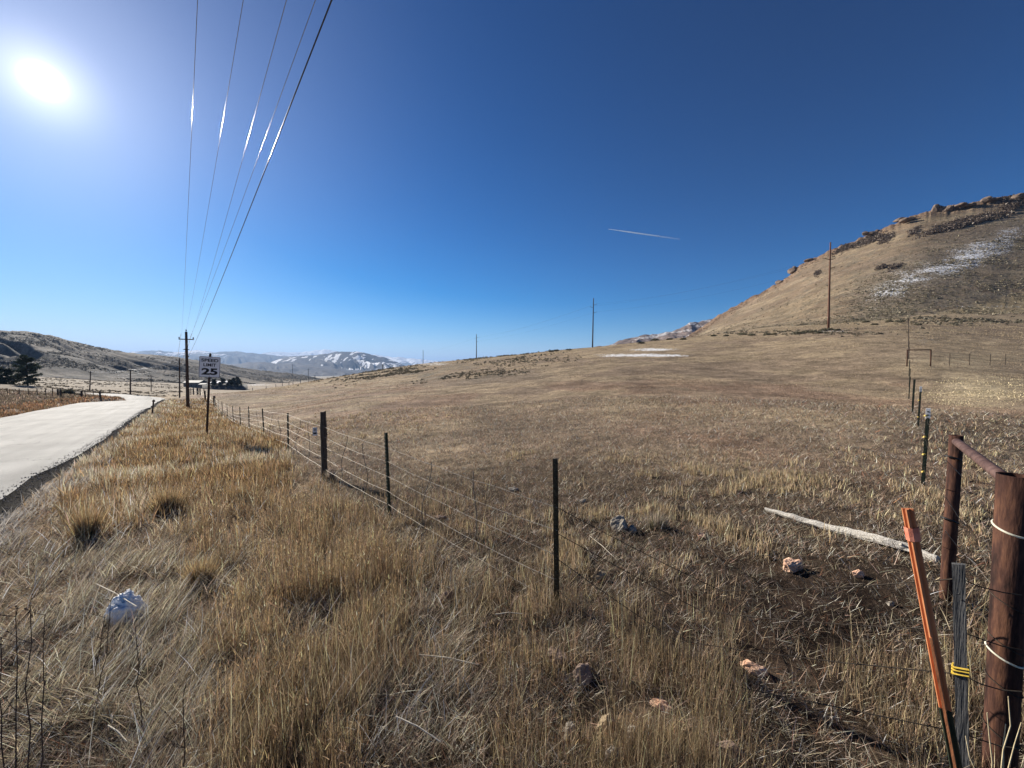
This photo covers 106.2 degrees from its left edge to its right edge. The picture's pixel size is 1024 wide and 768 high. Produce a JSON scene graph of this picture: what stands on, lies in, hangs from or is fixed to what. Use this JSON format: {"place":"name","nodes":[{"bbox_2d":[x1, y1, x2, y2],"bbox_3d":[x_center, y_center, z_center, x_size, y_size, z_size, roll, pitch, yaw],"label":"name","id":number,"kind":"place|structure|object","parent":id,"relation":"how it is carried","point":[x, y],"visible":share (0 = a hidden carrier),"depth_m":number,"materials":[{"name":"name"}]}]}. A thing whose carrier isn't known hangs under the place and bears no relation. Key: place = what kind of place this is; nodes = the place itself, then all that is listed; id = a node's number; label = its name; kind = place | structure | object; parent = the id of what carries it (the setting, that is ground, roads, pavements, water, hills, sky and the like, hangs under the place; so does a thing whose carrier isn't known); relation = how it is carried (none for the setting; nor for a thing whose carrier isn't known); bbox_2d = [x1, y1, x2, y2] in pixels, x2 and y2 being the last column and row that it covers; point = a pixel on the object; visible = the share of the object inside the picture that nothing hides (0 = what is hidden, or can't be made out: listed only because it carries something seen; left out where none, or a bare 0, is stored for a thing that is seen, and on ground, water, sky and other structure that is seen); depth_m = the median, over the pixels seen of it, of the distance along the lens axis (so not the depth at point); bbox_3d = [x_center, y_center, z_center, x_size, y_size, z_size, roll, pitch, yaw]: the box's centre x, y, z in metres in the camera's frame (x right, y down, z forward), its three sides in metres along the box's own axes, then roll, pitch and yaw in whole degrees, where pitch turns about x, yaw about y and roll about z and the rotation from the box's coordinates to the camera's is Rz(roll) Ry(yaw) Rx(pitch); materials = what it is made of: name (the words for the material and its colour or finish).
{"place":"outdoors","nodes":[
{"label":"outdoors","id":0,"kind":"place"},
{"bbox_2d":[0,409,148,564],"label":"roadside gravel","id":1,"kind":"structure","parent":0,"point":[107,436],"depth_m":9.16,"materials":[{"name":"gravel"}]},
{"bbox_2d":[0,399,164,521],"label":"road shoulder","id":2,"kind":"object","parent":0,"point":[4,504],"visible":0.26,"depth_m":8.15},
{"bbox_2d":[0,393,166,498],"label":"road","id":3,"kind":"structure","parent":0,"point":[34,442],"depth_m":18.13,"materials":[{"name":"concrete"}]},
{"bbox_2d":[0,330,318,383],"bbox_3d":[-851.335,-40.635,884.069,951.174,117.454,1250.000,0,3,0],"label":"hill","id":4,"kind":"structure","parent":0,"point":[8,352],"depth_m":566.58,"materials":[{"name":"plant"}]},
{"bbox_2d":[0,332,319,383],"bbox_3d":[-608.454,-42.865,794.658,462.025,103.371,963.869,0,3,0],"label":"hill brush","id":5,"kind":"object","parent":4,"relation":"on","point":[76,363],"visible":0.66,"depth_m":553.79,"materials":[{"name":"brown plant"}]},
{"bbox_2d":[129,350,289,363],"bbox_3d":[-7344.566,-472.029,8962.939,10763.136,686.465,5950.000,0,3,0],"label":"mountain range","id":6,"kind":"structure","parent":0,"point":[231,357],"depth_m":9029.53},
{"bbox_2d":[202,384,247,389],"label":"earth bank","id":7,"kind":"structure","parent":0,"point":[224,387],"depth_m":314.15,"materials":[{"name":"soil"}]},
{"bbox_2d":[210,378,217,385],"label":"pine tree","id":8,"kind":"object","parent":7,"relation":"on","point":[213,382],"visible":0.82,"depth_m":317.35,"materials":[{"name":"green plant"}]},
{"bbox_2d":[217,378,225,385],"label":"pine tree","id":9,"kind":"object","parent":7,"relation":"on","point":[222,380],"visible":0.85,"depth_m":317.00,"materials":[{"name":"green plant"}]},
{"bbox_2d":[227,378,236,385],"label":"pine tree","id":10,"kind":"object","parent":7,"relation":"on","point":[232,383],"visible":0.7,"depth_m":317.50,"materials":[{"name":"green plant"}]},
{"bbox_2d":[233,377,243,386],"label":"pine tree","id":11,"kind":"object","parent":7,"relation":"on","point":[238,381],"visible":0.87,"depth_m":318.18,"materials":[{"name":"green plant"}]},
{"bbox_2d":[221,362,359,375],"bbox_3d":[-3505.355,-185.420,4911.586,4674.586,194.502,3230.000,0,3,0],"label":"foothill","id":12,"kind":"structure","parent":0,"point":[301,369],"depth_m":4368.11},
{"bbox_2d":[270,351,404,373],"bbox_3d":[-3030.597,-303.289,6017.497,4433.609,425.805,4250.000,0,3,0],"label":"mountain","id":13,"kind":"structure","parent":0,"point":[360,362],"depth_m":5704.19,"materials":[{"name":"snow"}]},
{"bbox_2d":[262,349,439,365],"bbox_3d":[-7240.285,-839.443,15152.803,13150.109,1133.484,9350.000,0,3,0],"label":"snow mountains","id":14,"kind":"structure","parent":0,"point":[406,361],"depth_m":15505.53,"materials":[{"name":"snow"}]},
{"bbox_2d":[0,313,1023,767],"bbox_3d":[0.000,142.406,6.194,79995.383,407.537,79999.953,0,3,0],"label":"ground","id":15,"kind":"structure","parent":0,"point":[864,381],"depth_m":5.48,"materials":[{"name":"brown plant"}]},
{"bbox_2d":[0,372,17,384],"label":"pine tree","id":16,"kind":"object","parent":15,"relation":"on","point":[7,378],"visible":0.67,"depth_m":102.41,"materials":[{"name":"green plant"}]},
{"bbox_2d":[0,605,18,767],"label":"dead weed","id":17,"kind":"object","parent":15,"relation":"on","point":[15,708],"visible":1,"depth_m":1.31,"materials":[{"name":"plant"}]},
{"bbox_2d":[0,367,23,384],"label":"pine tree","id":18,"kind":"object","parent":15,"relation":"on","point":[8,370],"visible":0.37,"depth_m":103.97,"materials":[{"name":"green plant"}]},
{"bbox_2d":[0,611,29,767],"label":"dead weed","id":19,"kind":"object","parent":15,"relation":"on","point":[1,716],"visible":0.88,"depth_m":1.68,"materials":[{"name":"plant"}]},
{"bbox_2d":[10,354,42,385],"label":"pine tree","id":20,"kind":"object","parent":15,"relation":"on","point":[24,371],"visible":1,"depth_m":99.40,"materials":[{"name":"green plant"}]},
{"bbox_2d":[0,570,62,767],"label":"dead weed","id":21,"kind":"object","parent":15,"relation":"on","point":[31,642],"visible":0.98,"depth_m":1.41,"materials":[{"name":"plant"}]},
{"bbox_2d":[0,603,72,767],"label":"dead weed","id":22,"kind":"object","parent":15,"relation":"on","point":[43,684],"visible":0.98,"depth_m":1.52,"materials":[{"name":"plant"}]},
{"bbox_2d":[0,388,100,398],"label":"wire fence","id":23,"kind":"object","parent":15,"relation":"on","point":[59,392],"visible":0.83,"depth_m":64.10,"materials":[{"name":"brown wood"}]},
{"bbox_2d":[0,388,125,417],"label":"verge grass","id":24,"kind":"structure","parent":15,"relation":"on","point":[26,407],"depth_m":49.86,"materials":[{"name":"plant"}]},
{"bbox_2d":[62,389,75,393],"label":"sagebrush","id":25,"kind":"object","parent":15,"relation":"on","point":[68,391],"visible":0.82,"depth_m":80.71,"materials":[{"name":"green plant"}]},
{"bbox_2d":[45,501,112,542],"bbox_3d":[-5.537,1.779,4.974,0.730,0.505,0.601,0,3,0],"label":"grass tussock","id":26,"kind":"object","parent":15,"relation":"on","point":[87,521],"depth_m":4.94,"materials":[{"name":"plant"}]},
{"bbox_2d":[0,377,183,408],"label":"valley scrub","id":27,"kind":"object","parent":15,"relation":"on","point":[54,384],"visible":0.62,"depth_m":175.27,"materials":[{"name":"plant"}]},
{"bbox_2d":[79,608,109,681],"bbox_3d":[-2.490,1.539,2.305,0.122,0.488,0.110,-2,3,-37],"label":"dead weed","id":28,"kind":"object","parent":15,"relation":"on","point":[98,639],"visible":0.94,"depth_m":2.30,"materials":[{"name":"plant"}]},
{"bbox_2d":[95,584,129,710],"bbox_3d":[-2.179,1.455,2.099,0.114,0.655,0.128,1,3,19],"label":"dead weed","id":29,"kind":"object","parent":15,"relation":"on","point":[107,647],"visible":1,"depth_m":2.08,"materials":[{"name":"plant"}]},
{"bbox_2d":[95,583,136,606],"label":"dry stalk","id":30,"kind":"object","parent":15,"relation":"on","point":[116,594],"visible":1,"depth_m":2.98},
{"bbox_2d":[108,725,127,741],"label":"dry stalk","id":31,"kind":"object","parent":15,"relation":"on","point":[117,731],"visible":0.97,"depth_m":1.83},
{"bbox_2d":[103,589,147,629],"bbox_3d":[-2.934,1.732,2.915,0.233,0.324,0.227,0,3,0],"label":"snow clump","id":32,"kind":"object","parent":15,"relation":"on","point":[118,602],"visible":0.7,"depth_m":2.87,"materials":[{"name":"snow"}]},
{"bbox_2d":[127,369,133,394],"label":"utility pole","id":33,"kind":"object","parent":15,"relation":"on","point":[130,370],"visible":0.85,"depth_m":111.99,"materials":[{"name":"brown wood"}]},
{"bbox_2d":[113,608,166,741],"bbox_3d":[-1.829,1.449,1.883,0.085,0.617,0.248,0,3,0],"label":"dead weed","id":34,"kind":"object","parent":15,"relation":"on","point":[137,683],"visible":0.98,"depth_m":1.89,"materials":[{"name":"plant"}]},
{"bbox_2d":[135,485,191,516],"bbox_3d":[-5.324,1.787,5.946,0.827,0.456,0.674,0,3,0],"label":"grass tussock","id":35,"kind":"object","parent":15,"relation":"on","point":[168,499],"depth_m":5.89,"materials":[{"name":"plant"}]},
{"bbox_2d":[48,397,294,550],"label":"verge grass","id":36,"kind":"structure","parent":15,"relation":"on","point":[138,472],"depth_m":9.72,"materials":[{"name":"plant"}]},
{"bbox_2d":[176,358,182,397],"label":"utility pole","id":37,"kind":"object","parent":15,"relation":"on","point":[179,378],"visible":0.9,"depth_m":86.93,"materials":[{"name":"brown wood"}]},
{"bbox_2d":[178,330,193,406],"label":"utility pole","id":38,"kind":"object","parent":15,"relation":"on","point":[186,339],"visible":0.99,"depth_m":47.87,"materials":[{"name":"brown wood"}]},
{"bbox_2d":[182,0,197,322],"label":"overhead wire","id":39,"kind":"object","parent":38,"relation":"attached to","point":[191,128],"visible":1,"depth_m":9.77,"materials":[{"name":"metal"}]},
{"bbox_2d":[187,0,243,323],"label":"overhead wire","id":40,"kind":"object","parent":38,"relation":"attached to","point":[222,122],"visible":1,"depth_m":10.16,"materials":[{"name":"metal"}]},
{"bbox_2d":[193,0,286,329],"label":"overhead wire","id":41,"kind":"object","parent":38,"relation":"attached to","point":[251,126],"visible":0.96,"depth_m":9.70,"materials":[{"name":"metal"}]},
{"bbox_2d":[186,0,315,345],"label":"overhead wire","id":42,"kind":"object","parent":38,"relation":"attached to","point":[268,128],"visible":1,"depth_m":8.67,"materials":[{"name":"metal"}]},
{"bbox_2d":[194,0,332,343],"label":"overhead wire","id":43,"kind":"object","parent":38,"relation":"attached to","point":[280,130],"visible":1,"depth_m":7.71,"materials":[{"name":"metal"}]},
{"bbox_2d":[163,658,208,767],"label":"dead weed","id":44,"kind":"object","parent":15,"relation":"on","point":[183,729],"visible":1,"depth_m":1.68,"materials":[{"name":"plant"}]},
{"bbox_2d":[182,380,206,387],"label":"farm building","id":45,"kind":"structure","parent":15,"relation":"on","point":[193,383],"depth_m":345.43,"materials":[{"name":"white metal"}]},
{"bbox_2d":[171,549,228,588],"bbox_3d":[-2.948,1.727,3.614,0.554,0.337,0.442,0,3,0],"label":"grass tussock","id":46,"kind":"object","parent":15,"relation":"on","point":[192,576],"depth_m":3.57,"materials":[{"name":"plant"}]},
{"bbox_2d":[199,353,220,433],"bbox_3d":[-11.262,0.612,14.385,0.661,3.515,0.219,-2,3,-35],"label":"speed limit sign","id":47,"kind":"object","parent":15,"relation":"on","point":[209,366],"visible":1,"depth_m":14.31,"materials":[{"name":"metal"}]},
{"bbox_2d":[221,483,250,502],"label":"grass tussock","id":48,"kind":"object","parent":15,"relation":"on","point":[237,492],"depth_m":6.38,"materials":[{"name":"plant"}]},
{"bbox_2d":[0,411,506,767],"bbox_3d":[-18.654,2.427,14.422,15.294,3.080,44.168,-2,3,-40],"label":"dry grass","id":49,"kind":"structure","parent":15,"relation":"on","point":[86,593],"depth_m":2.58,"materials":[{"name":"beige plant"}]},
{"bbox_2d":[0,403,582,767],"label":"tall golden grass","id":50,"kind":"structure","parent":15,"relation":"on","point":[349,578],"depth_m":3.29,"materials":[{"name":"plant"}]},
{"bbox_2d":[75,484,578,767],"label":"grass seed heads","id":51,"kind":"object","parent":15,"relation":"on","point":[271,629],"depth_m":2.64,"materials":[{"name":"plant"}]},
{"bbox_2d":[322,470,338,480],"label":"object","id":52,"kind":"object","parent":15,"relation":"on","point":[330,476],"depth_m":7.80,"materials":[{"name":"stone"}]},
{"bbox_2d":[193,387,558,605],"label":"barbed wire fence","id":53,"kind":"object","parent":15,"relation":"on","point":[323,439],"visible":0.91,"depth_m":4.75,"materials":[{"name":"metal"}]},
{"bbox_2d":[313,427,316,435],"bbox_3d":[-4.079,0.983,7.959,0.085,0.170,0.007,-1,3,-27],"label":"notice tag","id":54,"kind":"object","parent":53,"relation":"attached to","point":[314,431],"visible":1,"depth_m":7.96,"materials":[{"name":"white paint"}]},
{"bbox_2d":[556,508,1021,749],"bbox_3d":[1.345,1.253,2.456,2.243,0.862,0.783,1,3,26],"label":"barbed wire","id":55,"kind":"object","parent":53,"relation":"attached to","point":[890,627],"visible":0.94,"depth_m":2.07,"materials":[{"name":"metal"}]},
{"bbox_2d":[396,716,440,742],"bbox_3d":[-0.443,1.617,1.804,0.260,0.027,0.007,1,3,24],"label":"dry stalk","id":56,"kind":"object","parent":15,"relation":"on","point":[418,727],"visible":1,"depth_m":1.80,"materials":[{"name":"plant"}]},
{"bbox_2d":[433,515,446,520],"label":"rock","id":57,"kind":"object","parent":15,"relation":"on","point":[440,516],"visible":0.67,"depth_m":5.21,"materials":[{"name":"beige stone"}]},
{"bbox_2d":[438,591,452,603],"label":"rock","id":58,"kind":"object","parent":15,"relation":"on","point":[446,594],"visible":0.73,"depth_m":3.06,"materials":[{"name":"grey stone"}]},
{"bbox_2d":[421,654,478,664],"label":"dry stalk","id":59,"kind":"object","parent":15,"relation":"on","point":[449,658],"visible":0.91,"depth_m":2.26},
{"bbox_2d":[508,487,518,490],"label":"rock","id":60,"kind":"object","parent":15,"relation":"on","point":[513,488],"visible":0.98,"depth_m":6.62,"materials":[{"name":"stone"}]},
{"bbox_2d":[547,646,566,666],"bbox_3d":[0.279,1.696,2.358,0.138,0.118,0.098,2,3,32],"label":"rock","id":61,"kind":"object","parent":15,"relation":"on","point":[559,652],"visible":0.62,"depth_m":2.34,"materials":[{"name":"brown stone"}]},
{"bbox_2d":[563,721,576,742],"bbox_3d":[0.284,1.708,1.873,0.069,0.103,0.086,0,3,0],"label":"rock","id":62,"kind":"object","parent":15,"relation":"on","point":[567,725],"visible":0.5,"depth_m":1.86,"materials":[{"name":"stone"}]},
{"bbox_2d":[572,663,591,685],"bbox_3d":[0.413,1.696,2.237,0.116,0.143,0.123,0,3,0],"label":"rock","id":63,"kind":"object","parent":15,"relation":"on","point":[582,668],"visible":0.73,"depth_m":2.21,"materials":[{"name":"grey stone"}]},
{"bbox_2d":[592,298,595,346],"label":"transmission pole","id":64,"kind":"object","parent":15,"relation":"on","point":[593,322],"visible":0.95,"depth_m":158.97,"materials":[{"name":"metal"}]},
{"bbox_2d":[590,570,606,580],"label":"rock","id":65,"kind":"object","parent":15,"relation":"on","point":[600,573],"visible":0.88,"depth_m":3.40,"materials":[{"name":"beige stone"}]},
{"bbox_2d":[595,713,615,739],"bbox_3d":[0.468,1.701,1.894,0.087,0.147,0.121,2,3,40],"label":"rock","id":66,"kind":"object","parent":15,"relation":"on","point":[612,721],"visible":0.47,"depth_m":1.87,"materials":[{"name":"beige stone"}]},
{"bbox_2d":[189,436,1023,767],"bbox_3d":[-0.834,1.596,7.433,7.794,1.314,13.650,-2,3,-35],"label":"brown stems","id":67,"kind":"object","parent":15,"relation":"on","point":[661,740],"visible":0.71,"depth_m":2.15,"materials":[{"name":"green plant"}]},
{"bbox_2d":[601,746,623,767],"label":"rock","id":68,"kind":"object","parent":15,"relation":"on","point":[611,756],"visible":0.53,"depth_m":1.72,"materials":[{"name":"stone"}]},
{"bbox_2d":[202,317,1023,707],"bbox_3d":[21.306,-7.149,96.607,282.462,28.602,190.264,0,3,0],"label":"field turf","id":69,"kind":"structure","parent":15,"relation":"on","point":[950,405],"depth_m":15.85,"materials":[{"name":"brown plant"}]},
{"bbox_2d":[610,515,627,531],"bbox_3d":[1.272,1.654,4.555,0.215,0.191,0.169,2,3,32],"label":"rock","id":70,"kind":"object","parent":15,"relation":"on","point":[617,522],"visible":0.85,"depth_m":4.53,"materials":[{"name":"stone"}]},
{"bbox_2d":[628,525,636,532],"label":"rock","id":71,"kind":"object","parent":15,"relation":"on","point":[632,528],"visible":0.99,"depth_m":4.45,"materials":[{"name":"stone"}]},
{"bbox_2d":[627,725,640,741],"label":"rock","id":72,"kind":"object","parent":15,"relation":"on","point":[633,732],"visible":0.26,"depth_m":1.84,"materials":[{"name":"stone"}]},
{"bbox_2d":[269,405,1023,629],"bbox_3d":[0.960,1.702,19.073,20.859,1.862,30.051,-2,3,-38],"label":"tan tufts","id":73,"kind":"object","parent":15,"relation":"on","point":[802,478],"visible":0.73,"depth_m":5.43,"materials":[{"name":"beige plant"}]},
{"bbox_2d":[632,508,676,531],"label":"grass tussock","id":74,"kind":"object","parent":15,"relation":"on","point":[653,523],"depth_m":4.51,"materials":[{"name":"plant"}]},
{"bbox_2d":[297,312,1022,387],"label":"sagebrush patch","id":75,"kind":"object","parent":15,"relation":"on","point":[401,369],"visible":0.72,"depth_m":109.72,"materials":[{"name":"brown plant"}]},
{"bbox_2d":[649,698,671,711],"bbox_3d":[0.787,1.706,2.037,0.115,0.071,0.047,1,3,24],"label":"rock","id":76,"kind":"object","parent":15,"relation":"on","point":[654,700],"visible":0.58,"depth_m":2.03,"materials":[{"name":"beige stone"}]},
{"bbox_2d":[676,505,684,513],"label":"rock","id":77,"kind":"object","parent":15,"relation":"on","point":[680,507],"visible":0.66,"depth_m":5.10,"materials":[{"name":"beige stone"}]},
{"bbox_2d":[661,529,726,601],"bbox_3d":[1.777,1.581,3.643,0.242,0.208,1.454,0,3,2],"label":"loose wire","id":78,"kind":"object","parent":15,"relation":"on","point":[715,554],"visible":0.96,"depth_m":3.32,"materials":[{"name":"metal"}]},
{"bbox_2d":[712,740,747,767],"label":"rock","id":79,"kind":"object","parent":15,"relation":"on","point":[732,749],"visible":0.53,"depth_m":1.75,"materials":[{"name":"beige stone"}]},
{"bbox_2d":[740,659,767,676],"bbox_3d":[1.433,1.692,2.279,0.144,0.099,0.077,2,3,33],"label":"rock","id":80,"kind":"object","parent":15,"relation":"on","point":[748,664],"visible":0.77,"depth_m":2.25,"materials":[{"name":"beige stone"}]},
{"bbox_2d":[783,557,802,572],"bbox_3d":[2.518,1.649,3.486,0.225,0.134,0.141,-1,3,-20],"label":"rock","id":81,"kind":"object","parent":15,"relation":"on","point":[790,565],"visible":0.88,"depth_m":3.43,"materials":[{"name":"beige stone"}]},
{"bbox_2d":[825,242,834,327],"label":"transmission pole","id":82,"kind":"object","parent":15,"relation":"on","point":[828,315],"visible":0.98,"depth_m":97.90,"materials":[{"name":"brown wood"}]},
{"bbox_2d":[764,507,939,562],"bbox_3d":[3.543,1.577,4.201,0.123,0.176,1.622,-1,3,-21],"label":"fallen log","id":83,"kind":"object","parent":15,"relation":"on","point":[899,545],"visible":0.83,"depth_m":4.00,"materials":[{"name":"wood"}]},
{"bbox_2d":[852,569,864,577],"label":"rock","id":84,"kind":"object","parent":15,"relation":"on","point":[858,573],"visible":0.95,"depth_m":3.23,"materials":[{"name":"beige stone"}]},
{"bbox_2d":[886,601,894,605],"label":"rock","id":85,"kind":"object","parent":15,"relation":"on","point":[888,603],"visible":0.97,"depth_m":2.88,"materials":[{"name":"stone"}]},
{"bbox_2d":[906,349,931,366],"bbox_3d":[38.814,-2.336,36.683,1.915,1.919,0.104,1,3,16],"label":"pipe brace","id":86,"kind":"object","parent":15,"relation":"on","point":[919,349],"visible":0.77,"depth_m":36.55,"materials":[{"name":"metal"}]},
{"bbox_2d":[907,319,946,535],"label":"wire fence","id":87,"kind":"object","parent":15,"relation":"on","point":[925,447],"visible":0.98,"depth_m":6.16,"materials":[{"name":"brown metal"}]},
{"bbox_2d":[901,508,962,767],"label":"orange stake","id":88,"kind":"object","parent":15,"relation":"on","point":[912,534],"visible":1,"depth_m":1.51,"materials":[{"name":"paint"}]},
{"bbox_2d":[951,562,969,767],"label":"fence stave","id":89,"kind":"object","parent":15,"relation":"on","point":[960,667],"visible":0.98,"depth_m":1.63,"materials":[{"name":"grey wood"}]},
{"bbox_2d":[945,353,1013,364],"bbox_3d":[49.049,-2.336,38.878,19.339,1.442,0.422,-1,3,-13],"label":"wire fence","id":90,"kind":"object","parent":15,"relation":"on","point":[969,355],"visible":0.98,"depth_m":38.69,"materials":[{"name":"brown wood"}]},
{"bbox_2d":[939,434,1023,767],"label":"pipe brace","id":91,"kind":"object","parent":15,"relation":"on","point":[1004,670],"visible":0.95,"depth_m":1.68,"materials":[{"name":"metal"}]},
{"bbox_2d":[965,696,1021,767],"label":"cut stalks","id":92,"kind":"object","parent":15,"relation":"on","point":[1002,757],"visible":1,"depth_m":1.40,"materials":[{"name":"plant"}]},
{"bbox_2d":[0,0,1023,361],"label":"sky","id":93,"kind":"structure","parent":0,"point":[439,175],"materials":[{"name":"blue"}]},
{"bbox_2d":[596,319,711,346],"bbox_3d":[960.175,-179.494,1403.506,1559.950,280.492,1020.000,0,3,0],"label":"snowy ridge","id":94,"kind":"structure","parent":0,"point":[688,329],"depth_m":1415.67,"materials":[{"name":"snow"}]},
{"bbox_2d":[691,196,1023,335],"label":"hillside","id":95,"kind":"structure","parent":0,"point":[845,275],"depth_m":217.13,"materials":[{"name":"brown plant"}]},
{"bbox_2d":[787,266,797,273],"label":"rock outcrop","id":96,"kind":"object","parent":95,"relation":"on","point":[793,269],"visible":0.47,"depth_m":338.89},
{"bbox_2d":[687,196,1023,336],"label":"hillside brush","id":97,"kind":"object","parent":95,"relation":"on","point":[897,312],"visible":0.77,"depth_m":181.12,"materials":[{"name":"brown plant"}]},
{"bbox_2d":[862,229,880,235],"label":"rock outcrop","id":98,"kind":"object","parent":95,"relation":"on","point":[865,233],"visible":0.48,"depth_m":293.65,"materials":[{"name":"stone"}]},
{"bbox_2d":[892,217,914,222],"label":"rock outcrop","id":99,"kind":"object","parent":95,"relation":"on","point":[903,219],"visible":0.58,"depth_m":274.13,"materials":[{"name":"stone"}]},
{"bbox_2d":[813,194,1023,277],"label":"hillside thicket","id":100,"kind":"object","parent":95,"relation":"on","point":[978,218],"visible":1,"depth_m":246.94,"materials":[{"name":"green plant"}]},
{"bbox_2d":[931,204,958,211],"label":"rock outcrop","id":101,"kind":"object","parent":95,"relation":"on","point":[940,208],"visible":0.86,"depth_m":270.36,"materials":[{"name":"stone"}]},
{"bbox_2d":[952,202,976,207],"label":"rock outcrop","id":102,"kind":"object","parent":95,"relation":"on","point":[964,205],"visible":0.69,"depth_m":261.86,"materials":[{"name":"stone"}]},
{"bbox_2d":[980,196,1005,202],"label":"rock outcrop","id":103,"kind":"object","parent":95,"relation":"on","point":[988,199],"visible":0.73,"depth_m":257.48,"materials":[{"name":"stone"}]},
{"bbox_2d":[1011,193,1023,198],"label":"rock outcrop","id":104,"kind":"object","parent":95,"relation":"on","point":[1019,195],"visible":0.79,"depth_m":251.16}
]}

